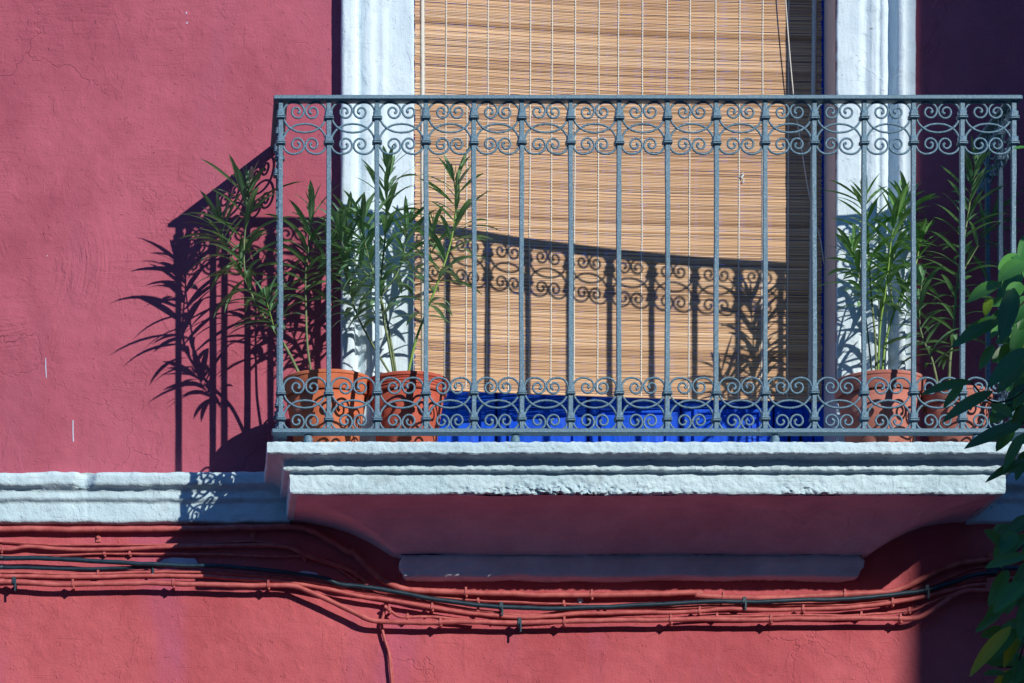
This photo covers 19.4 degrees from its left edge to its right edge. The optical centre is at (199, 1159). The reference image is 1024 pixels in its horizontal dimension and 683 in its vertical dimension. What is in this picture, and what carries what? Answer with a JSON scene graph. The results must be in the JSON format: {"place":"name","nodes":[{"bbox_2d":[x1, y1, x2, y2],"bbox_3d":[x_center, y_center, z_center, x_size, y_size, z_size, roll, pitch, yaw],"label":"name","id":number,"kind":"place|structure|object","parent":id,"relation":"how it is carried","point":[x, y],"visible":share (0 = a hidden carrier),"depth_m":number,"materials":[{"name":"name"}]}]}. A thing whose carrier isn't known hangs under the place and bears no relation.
{"place":"outdoors","nodes":[
{"label":"outdoors","id":0,"kind":"place"},
{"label":"road","id":1,"kind":"structure","parent":0,"visible":0},
{"bbox_2d":[0,0,1023,682],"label":"house","id":2,"kind":"structure","parent":1,"relation":"on","point":[136,382],"depth_m":9.12,"materials":[{"name":"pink paint"}]},
{"bbox_2d":[0,565,165,573],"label":"cable","id":3,"kind":"object","parent":2,"relation":"attached to","point":[2,567],"visible":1,"depth_m":9.09,"materials":[{"name":"plastic"}]},
{"bbox_2d":[0,551,305,562],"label":"cable","id":4,"kind":"object","parent":2,"relation":"attached to","point":[129,553],"visible":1,"depth_m":9.11,"materials":[{"name":"red plastic"}]},
{"bbox_2d":[0,543,367,584],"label":"cable","id":5,"kind":"object","parent":2,"relation":"attached to","point":[356,574],"visible":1,"depth_m":9.10,"materials":[{"name":"red plastic"}]},
{"bbox_2d":[380,602,392,682],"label":"cable","id":6,"kind":"object","parent":2,"relation":"attached to","point":[386,644],"visible":1,"depth_m":9.10,"materials":[{"name":"red plastic"}]},
{"bbox_2d":[389,649,393,682],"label":"cable","id":7,"kind":"object","parent":2,"relation":"attached to","point":[392,667],"visible":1,"depth_m":9.11,"materials":[{"name":"red plastic"}]},
{"bbox_2d":[384,605,465,619],"bbox_3d":[0.710,-1.679,9.105,0.290,0.053,0.033,0,0,0],"label":"cable","id":8,"kind":"object","parent":2,"relation":"attached to","point":[390,611],"visible":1,"depth_m":9.09,"materials":[{"name":"red plastic"}]},
{"bbox_2d":[0,577,1008,631],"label":"cable","id":9,"kind":"object","parent":2,"relation":"attached to","point":[440,622],"visible":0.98,"depth_m":9.08,"materials":[{"name":"red plastic"}]},
{"bbox_2d":[0,573,1013,619],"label":"cable","id":10,"kind":"object","parent":2,"relation":"attached to","point":[699,610],"visible":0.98,"depth_m":9.09,"materials":[{"name":"red plastic"}]},
{"bbox_2d":[0,570,1015,614],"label":"cable","id":11,"kind":"object","parent":2,"relation":"attached to","point":[437,603],"visible":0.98,"depth_m":9.10,"materials":[{"name":"red plastic"}]},
{"bbox_2d":[0,555,1019,615],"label":"cable","id":12,"kind":"object","parent":2,"relation":"attached to","point":[744,601],"visible":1,"depth_m":9.08,"materials":[{"name":"plastic"}]},
{"bbox_2d":[0,524,1021,600],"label":"conduit","id":13,"kind":"object","parent":2,"relation":"attached to","point":[465,592],"visible":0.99,"depth_m":9.09,"materials":[{"name":"red plastic"}]},
{"bbox_2d":[0,540,1022,605],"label":"cable","id":14,"kind":"object","parent":2,"relation":"attached to","point":[563,603],"visible":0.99,"depth_m":9.11,"materials":[{"name":"red plastic"}]},
{"bbox_2d":[414,0,823,442],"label":"balcony door","id":15,"kind":"structure","parent":2,"relation":"in","point":[629,411],"depth_m":9.30,"materials":[{"name":"blue paint"}]},
{"bbox_2d":[420,0,494,442],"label":"door leaf","id":16,"kind":"structure","parent":15,"relation":"in","point":[463,396],"depth_m":9.30,"materials":[{"name":"blue paint"}]},
{"bbox_2d":[496,0,586,442],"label":"door leaf","id":17,"kind":"structure","parent":15,"relation":"in","point":[532,411],"depth_m":9.30,"materials":[{"name":"blue paint"}]},
{"bbox_2d":[419,0,680,441],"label":"door back","id":18,"kind":"structure","parent":15,"relation":"in","point":[680,0],"depth_m":9.34,"materials":[{"name":"blue paint"}]},
{"bbox_2d":[588,0,679,442],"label":"door leaf","id":19,"kind":"structure","parent":15,"relation":"in","point":[608,411],"depth_m":9.30,"materials":[{"name":"blue paint"}]},
{"bbox_2d":[681,0,772,442],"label":"door leaf","id":20,"kind":"structure","parent":15,"relation":"in","point":[727,410],"depth_m":9.30,"materials":[{"name":"blue paint"}]},
{"bbox_2d":[773,0,812,441],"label":"door leaf","id":21,"kind":"structure","parent":15,"relation":"in","point":[803,411],"depth_m":9.31,"materials":[{"name":"blue paint"}]},
{"bbox_2d":[414,0,824,401],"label":"bamboo blind","id":22,"kind":"object","parent":2,"relation":"hanging from","point":[753,349],"visible":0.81,"depth_m":9.24,"materials":[{"name":"wood"}]},
{"bbox_2d":[264,441,1023,582],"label":"balcony","id":23,"kind":"structure","parent":2,"relation":"attached to","point":[399,499],"depth_m":8.83,"materials":[{"name":"white paint"}]},
{"bbox_2d":[283,369,368,441],"bbox_3d":[0.380,-2.227,8.890,0.268,0.233,0.268,0,0,0],"label":"flower pot","id":24,"kind":"object","parent":23,"relation":"on","point":[318,396],"visible":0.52,"depth_m":8.79,"materials":[{"name":"orange ceramic"}]},
{"bbox_2d":[181,154,357,371],"bbox_3d":[0.226,-2.692,8.897,0.590,0.658,0.390,0,0,0],"label":"oleander","id":25,"kind":"object","parent":24,"relation":"in","point":[243,248],"visible":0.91,"depth_m":8.89,"materials":[{"name":"green plant"}]},
{"bbox_2d":[368,371,447,441],"bbox_3d":[0.621,-2.223,8.875,0.248,0.226,0.248,0,0,0],"label":"flower pot","id":26,"kind":"object","parent":23,"relation":"on","point":[414,397],"visible":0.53,"depth_m":8.79,"materials":[{"name":"orange ceramic"}]},
{"bbox_2d":[304,144,499,371],"bbox_3d":[0.608,-2.698,8.907,0.613,0.689,0.445,0,0,0],"label":"oleander","id":27,"kind":"object","parent":26,"relation":"in","point":[360,215],"visible":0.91,"depth_m":8.87,"materials":[{"name":"green plant"}]},
{"bbox_2d":[270,95,1023,441],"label":"balcony railing","id":28,"kind":"object","parent":23,"relation":"on","point":[994,131],"visible":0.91,"depth_m":8.70,"materials":[{"name":"grey metal"}]},
{"bbox_2d":[834,369,925,442],"bbox_3d":[2.045,-2.227,8.900,0.272,0.233,0.272,0,0,0],"label":"flower pot","id":29,"kind":"object","parent":23,"relation":"on","point":[888,375],"visible":0.52,"depth_m":8.80,"materials":[{"name":"ceramic"}]},
{"bbox_2d":[817,171,956,369],"bbox_3d":[2.064,-2.674,8.906,0.320,0.646,0.491,0,0,42],"label":"oleander","id":30,"kind":"object","parent":29,"relation":"in","point":[852,242],"visible":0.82,"depth_m":8.87,"materials":[{"name":"green plant"}]},
{"bbox_2d":[921,385,993,441],"bbox_3d":[2.269,-2.203,8.870,0.216,0.186,0.216,0,0,0],"label":"flower pot","id":31,"kind":"object","parent":23,"relation":"on","point":[971,412],"visible":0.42,"depth_m":8.80,"materials":[{"name":"ceramic"}]},
{"bbox_2d":[880,136,1023,382],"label":"oleander","id":32,"kind":"object","parent":31,"relation":"in","point":[978,160],"visible":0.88,"depth_m":8.87,"materials":[{"name":"green plant"}]},
{"bbox_2d":[691,593,951,616],"bbox_3d":[1.896,-1.703,9.107,0.839,0.083,0.030,0,0,0],"label":"cable","id":33,"kind":"object","parent":2,"relation":"attached to","point":[909,610],"visible":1,"depth_m":9.10,"materials":[{"name":"red plastic"}]},
{"bbox_2d":[921,146,1023,682],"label":"street tree","id":34,"kind":"object","parent":1,"relation":"on","point":[1002,646],"visible":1,"depth_m":6.69,"materials":[{"name":"green plant"}]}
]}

